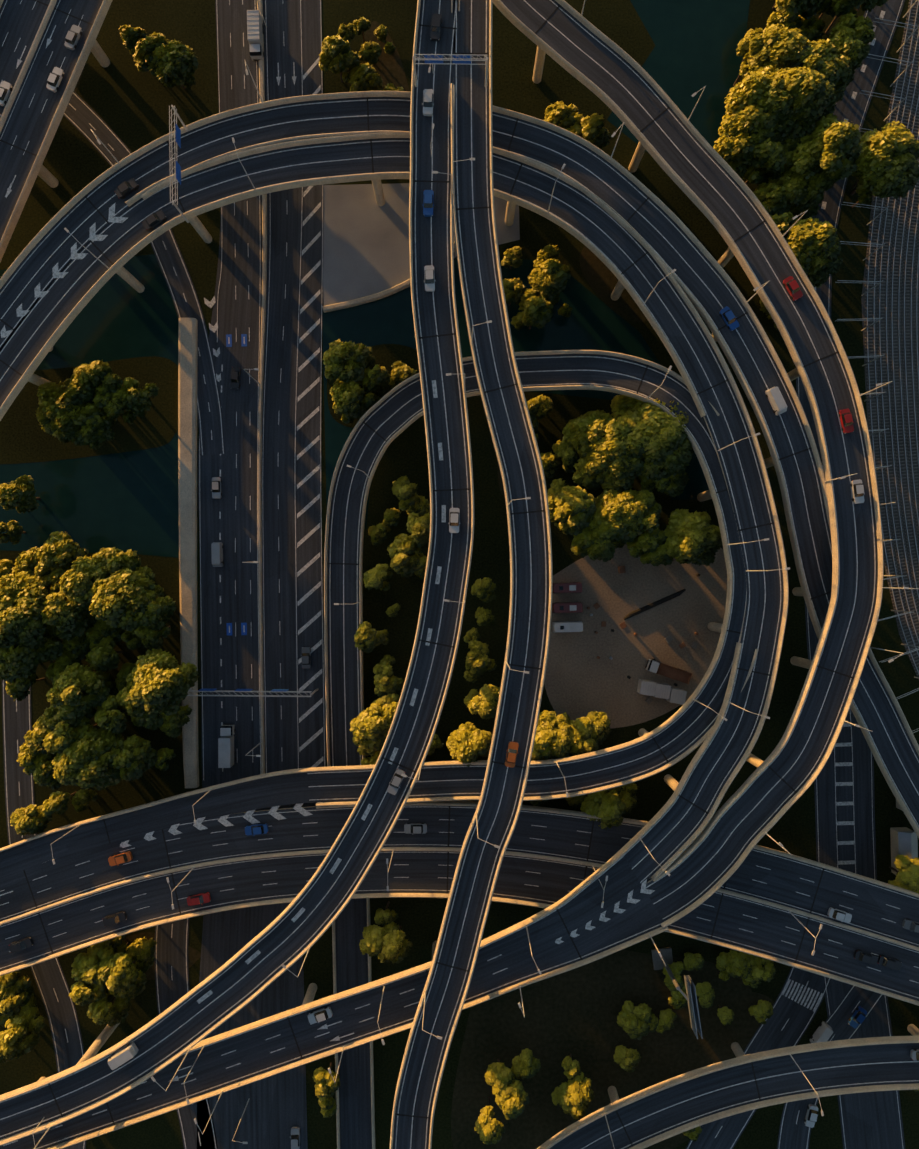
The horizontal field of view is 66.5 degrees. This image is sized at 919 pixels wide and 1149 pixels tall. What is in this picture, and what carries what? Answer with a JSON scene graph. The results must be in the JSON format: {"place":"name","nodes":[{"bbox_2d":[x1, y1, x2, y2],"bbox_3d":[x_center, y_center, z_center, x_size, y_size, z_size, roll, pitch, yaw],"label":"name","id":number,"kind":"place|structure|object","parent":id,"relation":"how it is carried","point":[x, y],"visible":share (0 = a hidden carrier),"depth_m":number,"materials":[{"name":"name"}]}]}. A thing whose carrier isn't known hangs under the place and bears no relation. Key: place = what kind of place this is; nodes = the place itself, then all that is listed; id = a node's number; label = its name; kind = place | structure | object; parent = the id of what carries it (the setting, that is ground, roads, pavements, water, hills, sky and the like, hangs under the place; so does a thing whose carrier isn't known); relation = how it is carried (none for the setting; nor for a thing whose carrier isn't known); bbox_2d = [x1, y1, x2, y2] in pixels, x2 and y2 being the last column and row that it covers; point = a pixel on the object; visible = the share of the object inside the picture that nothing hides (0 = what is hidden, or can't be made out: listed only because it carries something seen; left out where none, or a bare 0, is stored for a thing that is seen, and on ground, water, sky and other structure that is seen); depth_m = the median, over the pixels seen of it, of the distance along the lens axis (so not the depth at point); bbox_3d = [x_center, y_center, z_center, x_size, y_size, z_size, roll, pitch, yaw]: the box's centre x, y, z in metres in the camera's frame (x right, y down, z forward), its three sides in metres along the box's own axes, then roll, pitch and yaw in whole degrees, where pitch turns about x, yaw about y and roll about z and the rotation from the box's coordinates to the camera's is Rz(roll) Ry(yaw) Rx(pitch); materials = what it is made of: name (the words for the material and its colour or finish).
{"place":"outdoors","nodes":[
{"label":"outdoors","id":0,"kind":"place"},
{"bbox_2d":[0,0,111,261],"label":"viaduct road","id":1,"kind":"structure","parent":0,"point":[34,126],"depth_m":137.93,"materials":[{"name":"grey asphalt"}]},
{"bbox_2d":[0,0,56,132],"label":"median barrier","id":2,"kind":"object","parent":1,"relation":"on","point":[28,60],"visible":1,"depth_m":137.32,"materials":[{"name":"concrete"}]},
{"bbox_2d":[46,67,63,92],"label":"car","id":3,"kind":"object","parent":1,"relation":"on","point":[55,77],"visible":0.98,"depth_m":137.11,"materials":[{"name":"white paint"}]},
{"bbox_2d":[64,25,81,49],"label":"car","id":4,"kind":"object","parent":1,"relation":"on","point":[73,35],"visible":1,"depth_m":137.11,"materials":[{"name":"silver paint"}]},
{"bbox_2d":[0,344,418,463],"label":"river bank ground","id":5,"kind":"structure","parent":0,"point":[25,437],"depth_m":149.90,"materials":[{"name":"green plant"}]},
{"bbox_2d":[35,359,158,448],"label":"tree cluster","id":6,"kind":"object","parent":5,"relation":"on","point":[75,405],"visible":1,"depth_m":140.04,"materials":[{"name":"green plant"}]},
{"bbox_2d":[322,339,416,423],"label":"trees","id":7,"kind":"object","parent":5,"relation":"on","point":[357,390],"visible":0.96,"depth_m":140.38,"materials":[{"name":"green plant"}]},
{"bbox_2d":[0,0,473,1145],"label":"ramp road","id":8,"kind":"structure","parent":0,"point":[430,240],"depth_m":126.93,"materials":[{"name":"grey asphalt"}]},
{"bbox_2d":[108,1042,138,1069],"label":"van","id":9,"kind":"object","parent":8,"relation":"on","point":[128,1052],"visible":1,"depth_m":124.93,"materials":[{"name":"white paint"}]},
{"bbox_2d":[169,54,487,696],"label":"sign gantries","id":10,"kind":"object","parent":8,"relation":"on","point":[463,59],"visible":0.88,"depth_m":126.03,"materials":[{"name":"grey metal"}]},
{"bbox_2d":[387,768,404,794],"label":"car","id":11,"kind":"object","parent":8,"relation":"on","point":[395,783],"visible":0.9,"depth_m":126.06,"materials":[{"name":"silver paint"}]},
{"bbox_2d":[422,89,433,115],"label":"car","id":12,"kind":"object","parent":8,"relation":"on","point":[428,97],"visible":1,"depth_m":126.11,"materials":[{"name":"white paint"}]},
{"bbox_2d":[422,190,433,216],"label":"car","id":13,"kind":"object","parent":8,"relation":"on","point":[428,202],"visible":1,"depth_m":126.11,"materials":[{"name":"blue paint"}]},
{"bbox_2d":[424,265,435,291],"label":"car","id":14,"kind":"object","parent":8,"relation":"on","point":[429,276],"visible":1,"depth_m":126.11,"materials":[{"name":"white paint"}]},
{"bbox_2d":[430,14,441,40],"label":"car","id":15,"kind":"object","parent":8,"relation":"on","point":[435,28],"visible":0.98,"depth_m":126.11,"materials":[{"name":"black paint"}]},
{"bbox_2d":[448,508,459,532],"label":"car","id":16,"kind":"object","parent":8,"relation":"on","point":[454,515],"visible":1,"depth_m":126.11,"materials":[{"name":"white paint"}]},
{"bbox_2d":[0,855,668,1148],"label":"elevated road","id":17,"kind":"structure","parent":0,"point":[251,1054],"depth_m":133.90,"materials":[{"name":"grey asphalt"}]},
{"bbox_2d":[307,1006,332,1023],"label":"car","id":18,"kind":"object","parent":17,"relation":"on","point":[323,1014],"visible":1,"depth_m":133.08,"materials":[{"name":"white paint"}]},
{"bbox_2d":[0,0,749,557],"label":"river water","id":19,"kind":"structure","parent":0,"point":[122,500],"depth_m":149.91,"materials":[{"name":"teal liquid"}]},
{"bbox_2d":[0,350,757,1148],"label":"loop ramp road","id":20,"kind":"structure","parent":0,"point":[352,968],"depth_m":140.68,"materials":[{"name":"grey asphalt"}]},
{"bbox_2d":[0,132,788,884],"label":"elevated road","id":21,"kind":"structure","parent":0,"point":[662,838],"depth_m":133.93,"materials":[{"name":"grey asphalt"}]},
{"bbox_2d":[142,210,166,230],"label":"car","id":22,"kind":"object","parent":21,"relation":"on","point":[151,222],"visible":1,"depth_m":133.11,"materials":[{"name":"black paint"}]},
{"bbox_2d":[74,21,773,1148],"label":"dirt ground","id":23,"kind":"structure","parent":0,"point":[574,1013],"depth_m":149.91,"materials":[{"name":"brown soil"}]},
{"bbox_2d":[358,24,403,90],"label":"shrubs","id":24,"kind":"object","parent":23,"relation":"on","point":[370,52],"visible":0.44,"depth_m":147.42,"materials":[{"name":"green plant"}]},
{"bbox_2d":[474,1048,540,1144],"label":"tree cluster","id":25,"kind":"object","parent":23,"relation":"on","point":[511,1095],"visible":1,"depth_m":141.86,"materials":[{"name":"green plant"}]},
{"bbox_2d":[552,582,581,592],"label":"minibus","id":26,"kind":"object","parent":23,"relation":"on","point":[574,587],"visible":0.9,"depth_m":147.31,"materials":[{"name":"red paint"}]},
{"bbox_2d":[552,621,582,632],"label":"minibus","id":27,"kind":"object","parent":23,"relation":"on","point":[567,626],"visible":1,"depth_m":147.31,"materials":[{"name":"white paint"}]},
{"bbox_2d":[552,602,582,612],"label":"minibus","id":28,"kind":"object","parent":23,"relation":"on","point":[567,607],"visible":0.96,"depth_m":147.31,"materials":[{"name":"red paint"}]},
{"bbox_2d":[551,1054,594,1119],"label":"tree cluster","id":29,"kind":"object","parent":23,"relation":"on","point":[574,1096],"visible":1,"depth_m":144.51,"materials":[{"name":"green plant"}]},
{"bbox_2d":[587,566,699,703],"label":"construction debris","id":30,"kind":"object","parent":23,"relation":"on","point":[668,639],"visible":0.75,"depth_m":149.44,"materials":[{"name":"metal"}]},
{"bbox_2d":[637,679,656,695],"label":"cabin","id":31,"kind":"object","parent":23,"relation":"on","point":[646,687],"visible":1,"depth_m":147.31,"materials":[{"name":"white metal"}]},
{"bbox_2d":[653,682,670,698],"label":"cabin","id":32,"kind":"object","parent":23,"relation":"on","point":[662,690],"visible":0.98,"depth_m":147.31,"materials":[{"name":"silver paint"}]},
{"bbox_2d":[646,659,691,683],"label":"flatbed","id":33,"kind":"object","parent":23,"relation":"on","point":[674,673],"visible":1,"depth_m":148.76,"materials":[{"name":"brown paint"}]},
{"bbox_2d":[666,687,686,704],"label":"cabin","id":34,"kind":"object","parent":23,"relation":"on","point":[677,696],"visible":0.88,"depth_m":147.31,"materials":[{"name":"grey metal"}]},
{"bbox_2d":[651,947,702,1038],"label":"billboard","id":35,"kind":"object","parent":23,"relation":"on","point":[659,964],"visible":0.96,"depth_m":139.26,"materials":[{"name":"metal"}]},
{"bbox_2d":[1,0,904,1148],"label":"road","id":36,"kind":"structure","parent":0,"point":[274,1113],"depth_m":149.88,"materials":[{"name":"grey asphalt"}]},
{"bbox_2d":[211,542,223,566],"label":"van","id":37,"kind":"object","parent":36,"relation":"on","point":[217,553],"visible":1,"depth_m":147.88,"materials":[{"name":"silver paint"}]},
{"bbox_2d":[218,724,235,767],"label":"truck","id":38,"kind":"object","parent":36,"relation":"on","point":[226,755],"visible":1,"depth_m":146.38,"materials":[{"name":"white paint"}]},
{"bbox_2d":[247,10,263,60],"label":"truck","id":39,"kind":"object","parent":36,"relation":"on","point":[255,32],"visible":1,"depth_m":146.50,"materials":[{"name":"white paint"}]},
{"bbox_2d":[0,0,918,1148],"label":"road markings","id":40,"kind":"object","parent":36,"relation":"on","point":[246,339],"visible":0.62,"depth_m":133.91,"materials":[{"name":"white paint"}]},
{"bbox_2d":[804,1104,817,1127],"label":"car","id":41,"kind":"object","parent":36,"relation":"on","point":[810,1119],"visible":0.98,"depth_m":149.04,"materials":[{"name":"white paint"}]},
{"bbox_2d":[810,1021,832,1042],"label":"van","id":42,"kind":"object","parent":36,"relation":"on","point":[823,1032],"visible":0.71,"depth_m":148.18,"materials":[{"name":"white paint"}]},
{"bbox_2d":[848,1006,866,1028],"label":"car","id":43,"kind":"object","parent":36,"relation":"on","point":[857,1018],"visible":1,"depth_m":149.04,"materials":[{"name":"blue paint"}]},
{"bbox_2d":[0,0,918,1148],"bbox_3d":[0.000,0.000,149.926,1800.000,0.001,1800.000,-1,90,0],"label":"ground","id":44,"kind":"structure","parent":0,"point":[126,99],"depth_m":149.93,"materials":[{"name":"green plant"}]},
{"bbox_2d":[0,985,34,1064],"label":"tree cluster","id":45,"kind":"object","parent":44,"relation":"on","point":[16,1041],"visible":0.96,"depth_m":143.02,"materials":[{"name":"green plant"}]},
{"bbox_2d":[0,475,39,544],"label":"trees","id":46,"kind":"object","parent":44,"relation":"on","point":[19,496],"visible":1,"depth_m":141.92,"materials":[{"name":"green plant"}]},
{"bbox_2d":[0,969,44,1046],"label":"tree cluster","id":47,"kind":"object","parent":44,"relation":"on","point":[29,1012],"visible":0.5,"depth_m":145.40,"materials":[{"name":"green plant"}]},
{"bbox_2d":[0,547,51,594],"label":"tree cluster","id":48,"kind":"object","parent":44,"relation":"on","point":[27,561],"visible":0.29,"depth_m":140.76,"materials":[{"name":"green plant"}]},
{"bbox_2d":[0,531,198,835],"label":"trees","id":49,"kind":"object","parent":44,"relation":"on","point":[106,599],"visible":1,"depth_m":137.83,"materials":[{"name":"green plant"}]},
{"bbox_2d":[69,941,146,1026],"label":"tree cluster","id":50,"kind":"object","parent":44,"relation":"on","point":[104,972],"visible":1,"depth_m":140.76,"materials":[{"name":"green plant"}]},
{"bbox_2d":[87,934,156,972],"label":"tree cluster","id":51,"kind":"object","parent":44,"relation":"on","point":[140,951],"visible":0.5,"depth_m":145.76,"materials":[{"name":"green plant"}]},
{"bbox_2d":[119,25,146,54],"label":"tree cluster","id":52,"kind":"object","parent":44,"relation":"on","point":[131,37],"visible":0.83,"depth_m":143.51,"materials":[{"name":"green plant"}]},
{"bbox_2d":[132,32,198,88],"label":"tree cluster","id":53,"kind":"object","parent":44,"relation":"on","point":[171,64],"visible":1,"depth_m":142.16,"materials":[{"name":"green plant"}]},
{"bbox_2d":[178,0,455,787],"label":"kerb wall","id":54,"kind":"structure","parent":44,"relation":"on","point":[187,407],"depth_m":148.49,"materials":[{"name":"concrete"}]},
{"bbox_2d":[0,0,918,1148],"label":"street lights","id":55,"kind":"object","parent":54,"relation":"on","point":[507,663],"visible":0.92,"depth_m":125.77},
{"bbox_2d":[313,1062,340,1117],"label":"tree cluster","id":56,"kind":"object","parent":44,"relation":"on","point":[326,1086],"visible":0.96,"depth_m":144.07,"materials":[{"name":"green plant"}]},
{"bbox_2d":[338,23,354,43],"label":"tree cluster","id":57,"kind":"object","parent":44,"relation":"on","point":[345,33],"visible":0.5,"depth_m":145.28,"materials":[{"name":"green plant"}]},
{"bbox_2d":[319,17,382,91],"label":"trees","id":58,"kind":"object","parent":44,"relation":"on","point":[356,75],"visible":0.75,"depth_m":142.67,"materials":[{"name":"green plant"}]},
{"bbox_2d":[359,901,412,963],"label":"tree cluster","id":59,"kind":"object","parent":44,"relation":"on","point":[387,942],"visible":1,"depth_m":141.23,"materials":[{"name":"green plant"}]},
{"bbox_2d":[354,476,429,697],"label":"trees","id":60,"kind":"object","parent":44,"relation":"on","point":[408,557],"visible":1,"depth_m":142.62,"materials":[{"name":"green plant"}]},
{"bbox_2d":[349,693,443,764],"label":"trees","id":61,"kind":"object","parent":44,"relation":"on","point":[370,726],"visible":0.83,"depth_m":139.56,"materials":[{"name":"green plant"}]},
{"bbox_2d":[27,40,918,1103],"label":"bridge piers","id":62,"kind":"structure","parent":44,"relation":"on","point":[51,180],"depth_m":145.43,"materials":[{"name":"concrete"}]},
{"bbox_2d":[463,577,499,719],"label":"trees","id":63,"kind":"object","parent":44,"relation":"on","point":[483,703],"visible":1,"depth_m":143.23,"materials":[{"name":"green plant"}]},
{"bbox_2d":[446,710,611,766],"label":"trees","id":64,"kind":"object","parent":44,"relation":"on","point":[562,735],"visible":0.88,"depth_m":140.57,"materials":[{"name":"green plant"}]},
{"bbox_2d":[501,244,571,330],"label":"trees","id":65,"kind":"object","parent":44,"relation":"on","point":[549,276],"visible":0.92,"depth_m":142.36,"materials":[{"name":"green plant"}]},
{"bbox_2d":[526,394,561,478],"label":"trees","id":66,"kind":"object","parent":44,"relation":"on","point":[540,406],"visible":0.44,"depth_m":146.69,"materials":[{"name":"green plant"}]},
{"bbox_2d":[544,101,611,148],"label":"trees","id":67,"kind":"object","parent":44,"relation":"on","point":[592,129],"visible":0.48,"depth_m":139.13,"materials":[{"name":"green plant"}]},
{"bbox_2d":[530,783,636,806],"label":"trees","id":68,"kind":"object","parent":44,"relation":"on","point":[575,801],"visible":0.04,"depth_m":146.43,"materials":[{"name":"green plant"}]},
{"bbox_2d":[580,783,638,829],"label":"tree cluster","id":69,"kind":"object","parent":44,"relation":"on","point":[610,807],"visible":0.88,"depth_m":140.69,"materials":[{"name":"green plant"}]},
{"bbox_2d":[547,394,721,566],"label":"trees","id":70,"kind":"object","parent":44,"relation":"on","point":[649,445],"visible":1,"depth_m":138.12,"materials":[{"name":"green plant"}]},
{"bbox_2d":[613,949,773,1141],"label":"trees","id":71,"kind":"object","parent":44,"relation":"on","point":[639,1021],"visible":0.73,"depth_m":146.78,"materials":[{"name":"green plant"}]},
{"bbox_2d":[656,953,775,1032],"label":"bushes","id":72,"kind":"object","parent":44,"relation":"on","point":[725,1014],"visible":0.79,"depth_m":145.52,"materials":[{"name":"green plant"}]},
{"bbox_2d":[714,0,918,287],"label":"trees","id":73,"kind":"object","parent":44,"relation":"on","point":[792,140],"visible":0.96,"depth_m":136.39,"materials":[{"name":"green plant"}]},
{"bbox_2d":[888,855,918,1091],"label":"trees","id":74,"kind":"object","parent":44,"relation":"on","point":[907,874],"visible":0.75,"depth_m":142.43,"materials":[{"name":"green plant"}]},
{"bbox_2d":[890,800,917,874],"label":"building","id":75,"kind":"structure","parent":44,"relation":"on","point":[904,841],"depth_m":146.63,"materials":[{"name":"metal"}]},
{"bbox_2d":[0,801,918,1005],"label":"viaduct road","id":76,"kind":"structure","parent":0,"point":[556,882],"depth_m":140.93,"materials":[{"name":"grey asphalt"}]},
{"bbox_2d":[9,937,33,952],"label":"car","id":77,"kind":"object","parent":76,"relation":"on","point":[21,944],"visible":0.96,"depth_m":140.11,"materials":[{"name":"black paint"}]},
{"bbox_2d":[103,911,126,926],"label":"car","id":78,"kind":"object","parent":76,"relation":"on","point":[115,918],"visible":1,"depth_m":140.11,"materials":[{"name":"black paint"}]},
{"bbox_2d":[108,851,132,865],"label":"car","id":79,"kind":"object","parent":76,"relation":"on","point":[118,859],"visible":1,"depth_m":140.11,"materials":[{"name":"orange paint"}]},
{"bbox_2d":[187,892,210,905],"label":"car","id":80,"kind":"object","parent":76,"relation":"on","point":[197,899],"visible":1,"depth_m":140.11,"materials":[{"name":"red paint"}]},
{"bbox_2d":[245,823,268,835],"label":"car","id":81,"kind":"object","parent":76,"relation":"on","point":[256,829],"visible":1,"depth_m":140.11,"materials":[{"name":"blue paint"}]},
{"bbox_2d":[404,823,426,834],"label":"car","id":82,"kind":"object","parent":76,"relation":"on","point":[415,828],"visible":1,"depth_m":140.11,"materials":[{"name":"silver paint"}]},
{"bbox_2d":[0,847,918,950],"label":"median barrier","id":83,"kind":"object","parent":76,"relation":"on","point":[537,856],"visible":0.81,"depth_m":140.20,"materials":[{"name":"concrete"}]},
{"bbox_2d":[827,907,851,922],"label":"car","id":84,"kind":"object","parent":76,"relation":"on","point":[841,915],"visible":1,"depth_m":140.11,"materials":[{"name":"white paint"}]},
{"bbox_2d":[853,949,877,964],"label":"car","id":85,"kind":"object","parent":76,"relation":"on","point":[865,957],"visible":1,"depth_m":140.11,"materials":[{"name":"black paint"}]},
{"bbox_2d":[877,955,901,970],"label":"car","id":86,"kind":"object","parent":76,"relation":"on","point":[889,962],"visible":1,"depth_m":140.11,"materials":[{"name":"black paint"}]},
{"bbox_2d":[0,91,918,837],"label":"elevated road","id":87,"kind":"structure","parent":0,"point":[328,107],"depth_m":133.93,"materials":[{"name":"grey asphalt"}]},
{"bbox_2d":[114,178,138,198],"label":"car","id":88,"kind":"object","parent":87,"relation":"on","point":[124,189],"visible":1,"depth_m":133.11,"materials":[{"name":"black paint"}]},
{"bbox_2d":[719,306,738,330],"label":"car","id":89,"kind":"object","parent":87,"relation":"on","point":[727,315],"visible":1,"depth_m":133.10,"materials":[{"name":"blue paint"}]},
{"bbox_2d":[765,386,787,415],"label":"van","id":90,"kind":"object","parent":87,"relation":"on","point":[774,396],"visible":0.98,"depth_m":131.94,"materials":[{"name":"white paint"}]},
{"bbox_2d":[390,0,552,1148],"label":"ramp road","id":91,"kind":"structure","parent":0,"point":[485,823],"depth_m":126.93,"materials":[{"name":"grey asphalt"}]},
{"bbox_2d":[505,741,518,767],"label":"car","id":92,"kind":"object","parent":91,"relation":"on","point":[511,754],"visible":1,"depth_m":126.11,"materials":[{"name":"orange paint"}]},
{"bbox_2d":[492,0,883,927],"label":"elevated road","id":93,"kind":"structure","parent":0,"point":[702,194],"depth_m":133.93,"materials":[{"name":"grey asphalt"}]},
{"bbox_2d":[0,0,853,1146],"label":"deck expansion joints","id":94,"kind":"object","parent":93,"relation":"on","point":[510,514],"visible":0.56,"depth_m":133.91,"materials":[{"name":"grey metal"}]},
{"bbox_2d":[783,276,802,300],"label":"car","id":95,"kind":"object","parent":93,"relation":"on","point":[790,284],"visible":1,"depth_m":133.11,"materials":[{"name":"red paint"}]},
{"bbox_2d":[838,408,853,433],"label":"car","id":96,"kind":"object","parent":93,"relation":"on","point":[846,419],"visible":1,"depth_m":133.11,"materials":[{"name":"red paint"}]},
{"bbox_2d":[850,479,864,503],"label":"car","id":97,"kind":"object","parent":93,"relation":"on","point":[857,487],"visible":1,"depth_m":133.11,"materials":[{"name":"white paint"}]},
{"bbox_2d":[537,1035,918,1148],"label":"elevated road","id":98,"kind":"structure","parent":0,"point":[592,1127],"depth_m":139.93,"materials":[{"name":"grey asphalt"}]},
{"bbox_2d":[861,0,918,679],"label":"railway tracks","id":99,"kind":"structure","parent":0,"point":[892,300],"depth_m":149.91,"materials":[{"name":"grey metal"}]},
{"bbox_2d":[835,0,918,732],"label":"catenary poles","id":100,"kind":"object","parent":99,"relation":"on","point":[879,393],"visible":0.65,"depth_m":143.69,"materials":[{"name":"grey metal"}]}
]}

